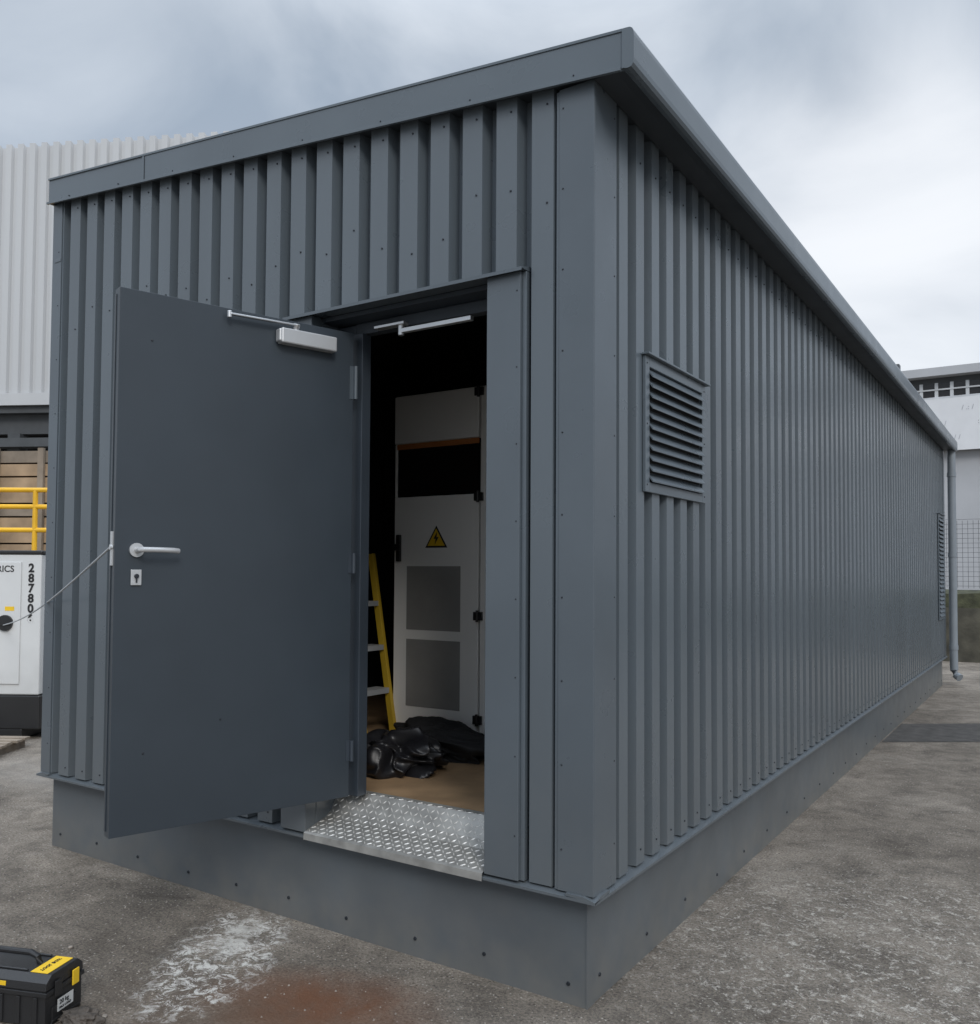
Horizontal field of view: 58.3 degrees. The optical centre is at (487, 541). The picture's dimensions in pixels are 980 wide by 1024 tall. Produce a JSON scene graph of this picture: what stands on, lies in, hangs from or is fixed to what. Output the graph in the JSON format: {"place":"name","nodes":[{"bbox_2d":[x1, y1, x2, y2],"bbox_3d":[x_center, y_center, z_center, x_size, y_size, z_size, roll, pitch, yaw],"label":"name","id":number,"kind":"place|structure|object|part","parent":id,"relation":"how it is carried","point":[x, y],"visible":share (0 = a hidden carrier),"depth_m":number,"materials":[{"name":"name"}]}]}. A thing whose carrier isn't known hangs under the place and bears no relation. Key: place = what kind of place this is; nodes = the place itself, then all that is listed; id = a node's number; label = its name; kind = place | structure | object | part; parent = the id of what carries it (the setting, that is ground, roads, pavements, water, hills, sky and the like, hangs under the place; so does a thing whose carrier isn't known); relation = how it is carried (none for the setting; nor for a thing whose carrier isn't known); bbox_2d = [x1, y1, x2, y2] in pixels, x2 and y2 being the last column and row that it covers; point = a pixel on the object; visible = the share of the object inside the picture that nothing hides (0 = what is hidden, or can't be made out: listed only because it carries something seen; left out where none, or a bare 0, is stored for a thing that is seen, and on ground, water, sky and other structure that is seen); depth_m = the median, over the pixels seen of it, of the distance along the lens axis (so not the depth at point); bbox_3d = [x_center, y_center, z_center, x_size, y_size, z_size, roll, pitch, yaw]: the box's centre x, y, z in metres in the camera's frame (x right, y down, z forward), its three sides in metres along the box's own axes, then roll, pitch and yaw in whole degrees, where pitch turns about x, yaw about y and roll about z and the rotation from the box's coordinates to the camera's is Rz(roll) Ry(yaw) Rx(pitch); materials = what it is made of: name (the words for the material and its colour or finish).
{"place":"outdoors","nodes":[
{"label":"outdoors","id":0,"kind":"place"},
{"bbox_2d":[0,131,228,450],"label":"industrial building","id":1,"kind":"structure","parent":0,"point":[26,231],"depth_m":20.19,"materials":[{"name":"white metal"}]},
{"bbox_2d":[0,661,979,1023],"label":"ground","id":2,"kind":"structure","parent":0,"point":[806,949],"depth_m":3.86,"materials":[{"name":"concrete"}]},
{"bbox_2d":[0,736,29,754],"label":"timber pallet","id":3,"kind":"object","parent":2,"relation":"on","point":[9,743],"visible":1,"depth_m":7.80,"materials":[{"name":"brown wood"}]},
{"bbox_2d":[0,550,45,735],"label":"generator","id":4,"kind":"object","parent":2,"relation":"on","point":[22,583],"visible":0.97,"depth_m":8.34,"materials":[{"name":"white paint"}]},
{"bbox_2d":[0,562,21,683],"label":"access door","id":5,"kind":"structure","parent":4,"relation":"in","point":[10,582],"depth_m":8.34,"materials":[{"name":"white paint"}]},
{"bbox_2d":[0,488,46,549],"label":"safety railing","id":6,"kind":"object","parent":2,"relation":"on","point":[35,506],"visible":0.09,"depth_m":10.49,"materials":[{"name":"yellow metal"}]},
{"bbox_2d":[0,448,47,550],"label":"timber stack","id":7,"kind":"object","parent":2,"relation":"on","point":[23,469],"visible":0.09,"depth_m":13.14,"materials":[{"name":"brown wood"}]},
{"bbox_2d":[0,945,83,1023],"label":"toolbox","id":8,"kind":"object","parent":2,"relation":"on","point":[36,987],"visible":0.98,"depth_m":3.11,"materials":[{"name":"black plastic"}]},
{"bbox_2d":[57,1005,106,1023],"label":"cleaning rag","id":9,"kind":"object","parent":2,"relation":"on","point":[84,1014],"visible":1,"depth_m":3.08,"materials":[{"name":"grey fabric"}]},
{"bbox_2d":[36,27,962,1009],"bbox_3d":[1.920,-0.044,8.652,3.797,3.925,12.571,-1,-2,33],"label":"metal cabin","id":10,"kind":"object","parent":2,"relation":"on","point":[720,439],"visible":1,"depth_m":3.84,"materials":[{"name":"grey metal"}]},
{"bbox_2d":[104,286,357,838],"bbox_3d":[-1.007,0.082,3.643,1.057,2.090,0.126,2,-3,-39],"label":"door","id":11,"kind":"structure","parent":10,"relation":"in","point":[232,562],"depth_m":3.60,"materials":[{"name":"paint"}]},
{"bbox_2d":[3,546,109,625],"bbox_3d":[-3.006,0.405,5.822,0.009,0.620,5.908,2,-2,-32],"label":"tie cable","id":12,"kind":"object","parent":11,"relation":"attached to","point":[85,569],"visible":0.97,"depth_m":4.24,"materials":[{"name":"metal"}]},
{"bbox_2d":[367,553,395,732],"bbox_3d":[-0.881,0.645,5.631,0.539,1.144,0.308,-1,-2,33],"label":"step ladder","id":13,"kind":"object","parent":10,"relation":"on","point":[381,646],"visible":0.23,"depth_m":5.64,"materials":[{"name":"metal"}]},
{"bbox_2d":[366,726,449,779],"bbox_3d":[-0.478,1.069,4.576,0.537,0.237,0.544,1,-2,-28],"label":"plastic bag","id":14,"kind":"object","parent":10,"relation":"on","point":[415,752],"visible":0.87,"depth_m":4.41,"materials":[{"name":"black plastic"}]},
{"bbox_2d":[393,716,484,763],"bbox_3d":[-0.291,1.109,4.989,0.883,0.208,0.546,-1,-2,33],"label":"dust sheet","id":15,"kind":"object","parent":10,"relation":"on","point":[460,742],"visible":0.48,"depth_m":4.78,"materials":[{"name":"black fabric"}]},
{"bbox_2d":[393,385,486,734],"bbox_3d":[-0.129,0.143,5.682,0.790,2.163,0.645,-1,-2,33],"label":"electrical cabinet","id":16,"kind":"object","parent":10,"relation":"on","point":[439,546],"visible":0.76,"depth_m":5.45,"materials":[{"name":"white metal"}]},
{"bbox_3d":[-0.290,0.105,5.441,0.755,2.095,0.064,-1,-2,33],"label":"cabinet door","id":17,"kind":"part","parent":16,"relation":"part of","materials":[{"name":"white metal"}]},
{"bbox_2d":[882,723,979,741],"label":"pavement patch","id":18,"kind":"object","parent":2,"relation":"on","point":[965,732],"visible":1,"depth_m":8.89,"materials":[{"name":"concrete"}]},
{"bbox_2d":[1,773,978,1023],"bbox_3d":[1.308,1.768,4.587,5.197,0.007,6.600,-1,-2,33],"label":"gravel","id":19,"kind":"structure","parent":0,"point":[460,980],"depth_m":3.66,"materials":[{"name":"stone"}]},
{"bbox_2d":[0,0,979,370],"label":"sky","id":20,"kind":"structure","parent":0,"point":[857,121],"materials":[{"name":"grey"}]},
{"bbox_2d":[896,363,979,589],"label":"office building","id":21,"kind":"structure","parent":0,"point":[950,395],"depth_m":25.26,"materials":[{"name":"white concrete"}]},
{"bbox_2d":[913,380,979,397],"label":"window","id":22,"kind":"structure","parent":21,"relation":"in","point":[961,391],"depth_m":25.56,"materials":[{"name":"black glass"}]},
{"bbox_2d":[917,380,979,399],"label":"window frame","id":23,"kind":"structure","parent":21,"relation":"in","point":[967,386],"depth_m":25.48,"materials":[{"name":"metal"}]},
{"bbox_2d":[943,589,979,662],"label":"retaining wall","id":24,"kind":"structure","parent":0,"point":[968,606],"depth_m":16.30,"materials":[{"name":"concrete"}]},
{"bbox_2d":[945,519,979,588],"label":"fence","id":25,"kind":"object","parent":24,"relation":"on","point":[962,538],"visible":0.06,"depth_m":16.58,"materials":[{"name":"metal"}]}
]}

